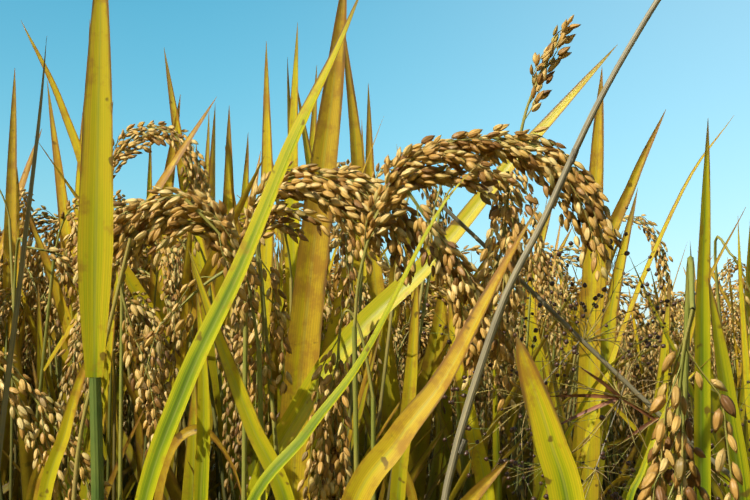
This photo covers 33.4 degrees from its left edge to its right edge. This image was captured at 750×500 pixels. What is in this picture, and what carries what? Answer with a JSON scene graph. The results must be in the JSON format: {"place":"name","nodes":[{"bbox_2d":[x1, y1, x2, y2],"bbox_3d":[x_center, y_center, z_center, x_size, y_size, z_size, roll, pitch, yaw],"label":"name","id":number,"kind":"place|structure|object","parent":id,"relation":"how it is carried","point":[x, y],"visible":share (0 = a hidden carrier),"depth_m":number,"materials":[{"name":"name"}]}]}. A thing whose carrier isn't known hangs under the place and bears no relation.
{"place":"outdoors","nodes":[
{"label":"outdoors","id":0,"kind":"place"},
{"bbox_2d":[0,0,749,332],"label":"sky","id":1,"kind":"structure","parent":0,"point":[445,68],"materials":[{"name":"blue"}]},
{"bbox_2d":[449,255,637,499],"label":"rice plant","id":2,"kind":"object","parent":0,"point":[621,463],"visible":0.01,"depth_m":2.46,"materials":[{"name":"brown plant"}]},
{"label":"ground","id":3,"kind":"structure","parent":0,"visible":0},
{"bbox_2d":[0,239,35,432],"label":"rice plant","id":4,"kind":"object","parent":3,"relation":"on","point":[26,372],"visible":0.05,"depth_m":1.76,"materials":[{"name":"brown plant"}]},
{"bbox_2d":[0,229,61,485],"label":"rice plant","id":5,"kind":"object","parent":3,"relation":"on","point":[55,342],"visible":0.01,"depth_m":2.14,"materials":[{"name":"brown plant"}]},
{"bbox_2d":[17,254,60,450],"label":"rice plant","id":6,"kind":"object","parent":3,"relation":"on","point":[53,334],"visible":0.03,"depth_m":2.06,"materials":[{"name":"brown plant"}]},
{"bbox_2d":[0,305,130,488],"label":"rice plant","id":7,"kind":"object","parent":3,"relation":"on","point":[125,412],"visible":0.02,"depth_m":1.70,"materials":[{"name":"brown plant"}]},
{"bbox_2d":[0,206,135,499],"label":"rice plant","id":8,"kind":"object","parent":3,"relation":"on","point":[22,361],"visible":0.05,"depth_m":1.45,"materials":[{"name":"brown plant"}]},
{"bbox_2d":[13,241,130,433],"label":"rice plant","id":9,"kind":"object","parent":3,"relation":"on","point":[19,252],"depth_m":2.08,"materials":[{"name":"brown plant"}]},
{"bbox_2d":[0,69,215,499],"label":"rice plant","id":10,"kind":"object","parent":3,"relation":"on","point":[195,174],"visible":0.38,"depth_m":1.22,"materials":[{"name":"brown plant"}]},
{"bbox_2d":[0,245,220,499],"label":"rice plant","id":11,"kind":"object","parent":3,"relation":"on","point":[21,310],"visible":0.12,"depth_m":1.37,"materials":[{"name":"brown plant"}]},
{"bbox_2d":[9,208,212,499],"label":"rice plant","id":12,"kind":"object","parent":3,"relation":"on","point":[55,384],"visible":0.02,"depth_m":2.04,"materials":[{"name":"brown plant"}]},
{"bbox_2d":[0,256,254,499],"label":"rice plant","id":13,"kind":"object","parent":3,"relation":"on","point":[213,473],"visible":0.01,"depth_m":1.86,"materials":[{"name":"brown plant"}]},
{"bbox_2d":[0,156,279,499],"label":"rice plant","id":14,"kind":"object","parent":3,"relation":"on","point":[172,357],"visible":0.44,"depth_m":1.13,"materials":[{"name":"brown plant"}]},
{"bbox_2d":[5,235,288,499],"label":"rice plant","id":15,"kind":"object","parent":3,"relation":"on","point":[129,425],"depth_m":1.68,"materials":[{"name":"brown plant"}]},
{"bbox_2d":[115,362,221,497],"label":"rice plant","id":16,"kind":"object","parent":3,"relation":"on","point":[129,476],"depth_m":2.04,"materials":[{"name":"brown plant"}]},
{"bbox_2d":[0,147,441,499],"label":"rice plant","id":17,"kind":"object","parent":3,"relation":"on","point":[49,237],"visible":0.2,"depth_m":1.43,"materials":[{"name":"brown plant"}]},
{"bbox_2d":[8,164,512,499],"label":"rice plant","id":18,"kind":"object","parent":3,"relation":"on","point":[442,479],"visible":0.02,"depth_m":1.66,"materials":[{"name":"brown plant"}]},
{"bbox_2d":[189,375,361,499],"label":"rice plant","id":19,"kind":"object","parent":3,"relation":"on","point":[215,494],"depth_m":2.06,"materials":[{"name":"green plant"}]},
{"bbox_2d":[131,248,421,493],"bbox_3d":[-0.207,0.431,1.890,0.576,0.895,0.532,0,-7,2],"label":"rice plant","id":20,"kind":"object","parent":3,"relation":"on","point":[276,268],"visible":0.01,"depth_m":1.73,"materials":[{"name":"brown plant"}]},
{"bbox_2d":[105,230,531,499],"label":"rice plant","id":21,"kind":"object","parent":3,"relation":"on","point":[480,401],"visible":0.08,"depth_m":1.51,"materials":[{"name":"brown plant"}]},
{"bbox_2d":[2,110,674,499],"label":"rice plant","id":22,"kind":"object","parent":3,"relation":"on","point":[346,248],"visible":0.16,"depth_m":1.24,"materials":[{"name":"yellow plant"}]},
{"bbox_2d":[186,213,509,499],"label":"rice plant","id":23,"kind":"object","parent":3,"relation":"on","point":[400,372],"visible":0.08,"depth_m":1.60,"materials":[{"name":"brown plant"}]},
{"bbox_2d":[0,0,749,499],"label":"rice plants","id":24,"kind":"object","parent":3,"relation":"on","point":[310,384],"visible":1,"depth_m":0.80,"materials":[{"name":"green plant"}]},
{"bbox_2d":[237,195,530,476],"bbox_3d":[-0.022,0.412,2.147,0.576,0.998,0.625,-3,-8,21],"label":"rice plant","id":25,"kind":"object","parent":3,"relation":"on","point":[279,236],"depth_m":2.13,"materials":[{"name":"brown plant"}]},
{"bbox_2d":[276,288,532,499],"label":"rice plant","id":26,"kind":"object","parent":3,"relation":"on","point":[473,477],"visible":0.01,"depth_m":1.82,"materials":[{"name":"brown plant"}]},
{"bbox_2d":[433,424,526,474],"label":"rice plant","id":27,"kind":"object","parent":3,"relation":"on","point":[434,432],"depth_m":2.86,"materials":[{"name":"brown plant"}]},
{"bbox_2d":[405,261,562,499],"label":"rice plant","id":28,"kind":"object","parent":3,"relation":"on","point":[509,412],"visible":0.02,"depth_m":2.08,"materials":[{"name":"brown plant"}]},
{"bbox_2d":[329,214,677,499],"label":"rice plant","id":29,"kind":"object","parent":3,"relation":"on","point":[512,420],"visible":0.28,"depth_m":1.64,"materials":[{"name":"brown plant"}]},
{"bbox_2d":[361,225,669,499],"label":"rice plant","id":30,"kind":"object","parent":3,"relation":"on","point":[561,287],"visible":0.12,"depth_m":1.87,"materials":[{"name":"brown plant"}]},
{"bbox_2d":[427,226,619,470],"bbox_3d":[0.277,0.453,2.683,0.578,1.045,0.442,-4,-8,30],"label":"rice plant","id":31,"kind":"object","parent":3,"relation":"on","point":[562,244],"visible":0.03,"depth_m":2.78,"materials":[{"name":"brown plant"}]},
{"bbox_2d":[427,310,693,499],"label":"rice plant","id":32,"kind":"object","parent":3,"relation":"on","point":[630,338],"visible":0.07,"depth_m":2.33,"materials":[{"name":"brown plant"}]},
{"bbox_2d":[501,313,634,467],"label":"rice plant","id":33,"kind":"object","parent":3,"relation":"on","point":[576,399],"depth_m":3.06,"materials":[{"name":"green plant"}]},
{"bbox_2d":[492,201,657,480],"bbox_3d":[0.319,0.429,2.530,0.564,1.056,0.432,6,-9,-42],"label":"rice plant","id":34,"kind":"object","parent":3,"relation":"on","point":[629,449],"visible":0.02,"depth_m":2.45,"materials":[{"name":"brown plant"}]},
{"bbox_2d":[517,307,692,472],"bbox_3d":[0.550,0.554,3.091,0.643,0.944,0.431,2,-7,-13],"label":"rice plant","id":35,"kind":"object","parent":3,"relation":"on","point":[633,461],"depth_m":3.10,"materials":[{"name":"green plant"}]},
{"bbox_2d":[572,397,640,494],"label":"rice plant","id":36,"kind":"object","parent":3,"relation":"on","point":[619,448],"depth_m":3.86,"materials":[{"name":"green plant"}]},
{"bbox_2d":[524,251,740,499],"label":"rice plant","id":37,"kind":"object","parent":3,"relation":"on","point":[566,386],"visible":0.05,"depth_m":2.60,"materials":[{"name":"brown plant"}]},
{"bbox_2d":[524,249,741,499],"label":"rice plant","id":38,"kind":"object","parent":3,"relation":"on","point":[645,418],"visible":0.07,"depth_m":2.12,"materials":[{"name":"brown plant"}]},
{"bbox_2d":[611,256,712,489],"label":"rice plant","id":39,"kind":"object","parent":3,"relation":"on","point":[683,297],"visible":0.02,"depth_m":2.94,"materials":[{"name":"brown plant"}]},
{"bbox_2d":[602,324,740,496],"bbox_3d":[0.644,0.555,2.669,0.460,0.838,0.390,2,-7,-18],"label":"rice plant","id":40,"kind":"object","parent":3,"relation":"on","point":[620,432],"visible":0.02,"depth_m":2.62,"materials":[{"name":"brown plant"}]},
{"bbox_2d":[609,247,734,470],"bbox_3d":[0.740,0.521,3.261,0.426,1.052,0.557,-5,-9,37],"label":"rice plant","id":41,"kind":"object","parent":3,"relation":"on","point":[658,285],"visible":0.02,"depth_m":3.20,"materials":[{"name":"brown plant"}]},
{"bbox_2d":[607,257,741,495],"bbox_3d":[0.685,0.449,2.157,0.611,0.925,0.447,-4,-8,28],"label":"rice plant","id":42,"kind":"object","parent":3,"relation":"on","point":[737,370],"visible":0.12,"depth_m":2.29,"materials":[{"name":"brown plant"}]},
{"bbox_2d":[615,303,740,482],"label":"rice plant","id":43,"kind":"object","parent":3,"relation":"on","point":[624,449],"visible":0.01,"depth_m":3.00,"materials":[{"name":"brown plant"}]},
{"bbox_2d":[628,257,744,499],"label":"rice plant","id":44,"kind":"object","parent":3,"relation":"on","point":[638,371],"visible":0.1,"depth_m":2.38,"materials":[{"name":"brown plant"}]},
{"bbox_2d":[634,293,740,386],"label":"rice plant","id":45,"kind":"object","parent":3,"relation":"on","point":[734,297],"visible":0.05,"depth_m":2.95,"materials":[{"name":"brown plant"}]},
{"bbox_2d":[652,302,740,458],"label":"rice plant","id":46,"kind":"object","parent":3,"relation":"on","point":[729,322],"visible":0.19,"depth_m":2.48,"materials":[{"name":"brown plant"}]},
{"bbox_2d":[657,307,737,461],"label":"rice plant","id":47,"kind":"object","parent":3,"relation":"on","point":[722,310],"visible":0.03,"depth_m":3.08,"materials":[{"name":"brown plant"}]},
{"bbox_2d":[697,251,745,400],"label":"rice plant","id":48,"kind":"object","parent":3,"relation":"on","point":[725,296],"visible":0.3,"depth_m":2.36,"materials":[{"name":"brown plant"}]},
{"bbox_2d":[720,278,744,350],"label":"rice plant","id":49,"kind":"object","parent":3,"relation":"on","point":[734,290],"visible":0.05,"depth_m":2.85,"materials":[{"name":"brown plant"}]}
]}

